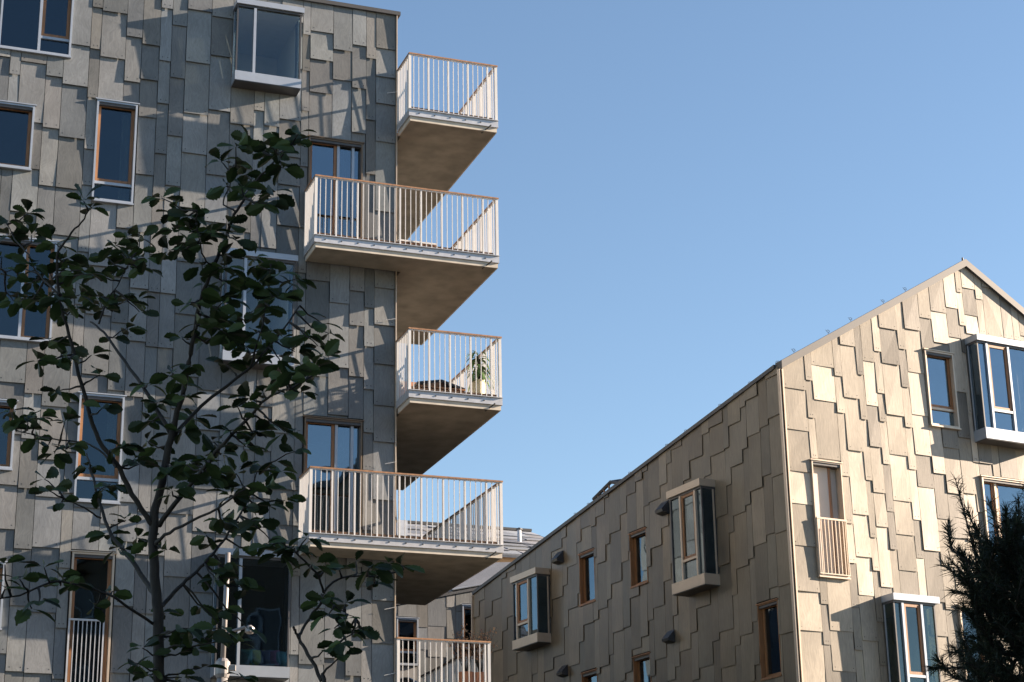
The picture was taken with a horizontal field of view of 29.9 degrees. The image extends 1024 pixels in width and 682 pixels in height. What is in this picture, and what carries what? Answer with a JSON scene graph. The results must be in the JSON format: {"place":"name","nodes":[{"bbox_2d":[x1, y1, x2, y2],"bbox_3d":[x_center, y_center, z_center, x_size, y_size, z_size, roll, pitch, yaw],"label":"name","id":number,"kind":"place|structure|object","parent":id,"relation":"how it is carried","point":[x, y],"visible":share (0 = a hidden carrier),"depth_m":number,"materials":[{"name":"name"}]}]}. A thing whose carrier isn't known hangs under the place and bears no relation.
{"place":"outdoors","nodes":[
{"label":"outdoors","id":0,"kind":"place"},
{"bbox_2d":[400,677,416,681],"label":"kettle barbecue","id":1,"kind":"object","parent":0,"point":[405,679],"visible":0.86,"depth_m":34.00,"materials":[{"name":"black metal"}]},
{"bbox_2d":[396,239,435,245],"bbox_3d":[-1.837,-1.720,36.253,0.760,0.200,0.400,6,-20,-19],"label":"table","id":2,"kind":"object","parent":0,"point":[418,242],"visible":0.06,"depth_m":36.10,"materials":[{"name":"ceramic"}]},
{"bbox_2d":[396,520,543,681],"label":"terrace house","id":3,"kind":"structure","parent":0,"point":[443,616],"depth_m":50.74,"materials":[{"name":"stone"}]},
{"bbox_2d":[396,617,419,665],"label":"window","id":4,"kind":"structure","parent":3,"relation":"in","point":[405,626],"depth_m":50.23,"materials":[{"name":"metal"}]},
{"bbox_2d":[461,604,470,651],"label":"window","id":5,"kind":"structure","parent":3,"relation":"in","point":[466,608],"depth_m":50.95,"materials":[{"name":"glass"}]},
{"bbox_2d":[331,0,1023,536],"label":"sky","id":6,"kind":"structure","parent":0,"point":[692,194],"materials":[{"name":"blue"}]},
{"label":"pavement","id":7,"kind":"structure","parent":0,"visible":0},
{"bbox_2d":[0,124,344,681],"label":"young tree","id":8,"kind":"object","parent":7,"relation":"on","point":[212,323],"visible":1,"depth_m":8.67,"materials":[{"name":"green plant"}]},
{"bbox_2d":[215,552,254,681],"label":"street pole","id":9,"kind":"object","parent":7,"relation":"on","point":[221,675],"visible":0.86,"depth_m":22.02,"materials":[{"name":"white metal"}]},
{"bbox_2d":[0,0,503,681],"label":"apartment tower","id":10,"kind":"structure","parent":7,"relation":"on","point":[130,104],"depth_m":34.97,"materials":[{"name":"stone"}]},
{"bbox_2d":[0,561,7,629],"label":"window","id":11,"kind":"structure","parent":10,"relation":"in","point":[1,567],"depth_m":31.94,"materials":[{"name":"metal"}]},
{"bbox_2d":[0,399,18,470],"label":"window","id":12,"kind":"structure","parent":10,"relation":"in","point":[6,440],"depth_m":32.78,"materials":[{"name":"glass"}]},
{"bbox_2d":[0,100,36,171],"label":"window","id":13,"kind":"structure","parent":10,"relation":"in","point":[16,118],"depth_m":34.57,"materials":[{"name":"glass"}]},
{"bbox_2d":[0,234,58,342],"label":"window","id":14,"kind":"structure","parent":10,"relation":"in","point":[26,324],"depth_m":33.68,"materials":[{"name":"glass"}]},
{"bbox_2d":[0,0,73,58],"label":"window","id":15,"kind":"structure","parent":10,"relation":"in","point":[42,27],"depth_m":35.36,"materials":[{"name":"glass"}]},
{"bbox_2d":[64,550,116,681],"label":"window","id":16,"kind":"structure","parent":10,"relation":"in","point":[88,645],"depth_m":32.31,"materials":[{"name":"beige metal"}]},
{"bbox_2d":[74,391,126,505],"bbox_3d":[-7.163,1.872,33.286,0.840,1.966,0.217,6,-20,-19],"label":"window","id":17,"kind":"structure","parent":10,"relation":"in","point":[108,425],"depth_m":33.32,"materials":[{"name":"glass"}]},
{"bbox_2d":[91,97,139,205],"bbox_3d":[-7.268,-3.434,35.089,0.803,2.038,0.217,6,-20,-19],"label":"window","id":18,"kind":"structure","parent":10,"relation":"in","point":[116,120],"depth_m":35.13,"materials":[{"name":"glass"}]},
{"bbox_2d":[210,548,293,681],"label":"bay window","id":19,"kind":"structure","parent":10,"relation":"in","point":[268,611],"depth_m":32.99,"materials":[{"name":"glass"}]},
{"bbox_2d":[219,248,297,370],"bbox_3d":[-4.888,-0.308,35.608,1.345,2.154,2.010,6,-20,-19],"label":"bay window","id":20,"kind":"structure","parent":10,"relation":"in","point":[290,261],"depth_m":35.28,"materials":[{"name":"glass"}]},
{"bbox_2d":[231,0,304,95],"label":"bay window","id":21,"kind":"structure","parent":10,"relation":"in","point":[265,34],"depth_m":37.04,"materials":[{"name":"glass"}]},
{"bbox_2d":[303,415,363,532],"bbox_3d":[-3.248,2.474,34.601,1.141,2.222,0.212,6,-20,-19],"label":"window","id":22,"kind":"structure","parent":10,"relation":"in","point":[332,442],"depth_m":34.71,"materials":[{"name":"brown glass"}]},
{"bbox_2d":[307,135,364,237],"bbox_3d":[-3.367,-2.760,36.374,1.118,2.272,0.212,6,-20,-19],"label":"window","id":23,"kind":"structure","parent":10,"relation":"in","point":[327,156],"depth_m":36.52,"materials":[{"name":"blue glass"}]},
{"bbox_2d":[412,379,464,391],"bbox_3d":[-1.354,0.878,35.313,0.920,0.250,0.380,6,-20,-19],"label":"deck lounger","id":24,"kind":"object","parent":10,"relation":"on","point":[442,384],"visible":0.54,"depth_m":35.19,"materials":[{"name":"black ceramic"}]},
{"bbox_2d":[447,625,488,681],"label":"potted shrub","id":25,"kind":"object","parent":10,"relation":"on","point":[466,668],"visible":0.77,"depth_m":34.66,"materials":[{"name":"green plant"}]},
{"bbox_2d":[464,351,494,393],"bbox_3d":[-0.603,0.641,35.754,0.625,0.958,0.630,-1,-19,0],"label":"potted palm","id":26,"kind":"object","parent":10,"relation":"on","point":[478,358],"visible":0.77,"depth_m":35.64,"materials":[{"name":"plant"}]},
{"bbox_2d":[461,623,497,681],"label":"potted shrub","id":27,"kind":"object","parent":10,"relation":"on","point":[477,679],"visible":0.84,"depth_m":34.77,"materials":[{"name":"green plant"}]},
{"bbox_2d":[248,530,424,681],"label":"young tree","id":28,"kind":"object","parent":7,"relation":"on","point":[336,648],"visible":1,"depth_m":7.71,"materials":[{"name":"green plant"}]},
{"bbox_2d":[471,257,1023,681],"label":"gabled house","id":29,"kind":"structure","parent":7,"relation":"on","point":[781,520],"depth_m":38.50,"materials":[{"name":"beige stone"}]},
{"bbox_2d":[510,567,550,651],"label":"bay window","id":30,"kind":"structure","parent":29,"relation":"in","point":[531,587],"depth_m":44.52,"materials":[{"name":"beige metal"}]},
{"bbox_2d":[577,548,595,606],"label":"window","id":31,"kind":"structure","parent":29,"relation":"in","point":[586,559],"depth_m":43.18,"materials":[{"name":"wood"}]},
{"bbox_2d":[580,668,597,681],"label":"window","id":32,"kind":"structure","parent":29,"relation":"in","point":[591,675],"depth_m":42.42,"materials":[{"name":"wood"}]},
{"bbox_2d":[592,479,620,499],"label":"roof window","id":33,"kind":"structure","parent":29,"relation":"in","point":[610,482],"depth_m":44.22,"materials":[{"name":"grey metal"}]},
{"bbox_2d":[628,527,648,588],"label":"window","id":34,"kind":"structure","parent":29,"relation":"in","point":[637,539],"depth_m":41.31,"materials":[{"name":"wood"}]},
{"bbox_2d":[631,652,650,681],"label":"window","id":35,"kind":"structure","parent":29,"relation":"in","point":[641,663],"depth_m":40.59,"materials":[{"name":"wood"}]},
{"bbox_2d":[666,478,719,596],"bbox_3d":[4.399,4.111,39.356,2.030,2.173,1.257,9,-21,-26],"label":"bay window","id":36,"kind":"structure","parent":29,"relation":"in","point":[693,520],"depth_m":38.75,"materials":[{"name":"grey glass"}]},
{"bbox_2d":[755,598,781,680],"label":"window","id":37,"kind":"structure","parent":29,"relation":"in","point":[769,637],"depth_m":36.63,"materials":[{"name":"glass"}]},
{"bbox_2d":[809,458,850,579],"bbox_3d":[5.727,3.653,37.497,0.769,2.309,1.735,9,-21,-26],"label":"window","id":38,"kind":"structure","parent":29,"relation":"in","point":[832,550],"depth_m":36.91,"materials":[{"name":"beige metal"}]},
{"bbox_2d":[881,593,940,681],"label":"bay window","id":39,"kind":"structure","parent":29,"relation":"in","point":[905,624],"depth_m":36.83,"materials":[{"name":"metal"}]},
{"bbox_2d":[922,348,961,430],"bbox_3d":[8.736,1.003,39.203,0.800,1.652,0.217,9,-21,-26],"label":"window","id":40,"kind":"structure","parent":29,"relation":"in","point":[939,365],"depth_m":39.25,"materials":[{"name":"glass"}]},
{"bbox_2d":[957,604,986,679],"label":"window","id":41,"kind":"structure","parent":29,"relation":"in","point":[959,616],"depth_m":37.69,"materials":[{"name":"beige metal"}]},
{"bbox_2d":[965,333,1023,449],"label":"bay window","id":42,"kind":"structure","parent":29,"relation":"in","point":[995,365],"depth_m":39.51,"materials":[{"name":"glass"}]},
{"bbox_2d":[979,475,1023,542],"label":"window","id":43,"kind":"structure","parent":29,"relation":"in","point":[990,485],"depth_m":39.10,"materials":[{"name":"glass"}]},
{"bbox_2d":[922,473,1023,681],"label":"pine tree","id":44,"kind":"object","parent":7,"relation":"on","point":[990,576],"visible":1,"depth_m":13.76,"materials":[{"name":"green plant"}]}
]}

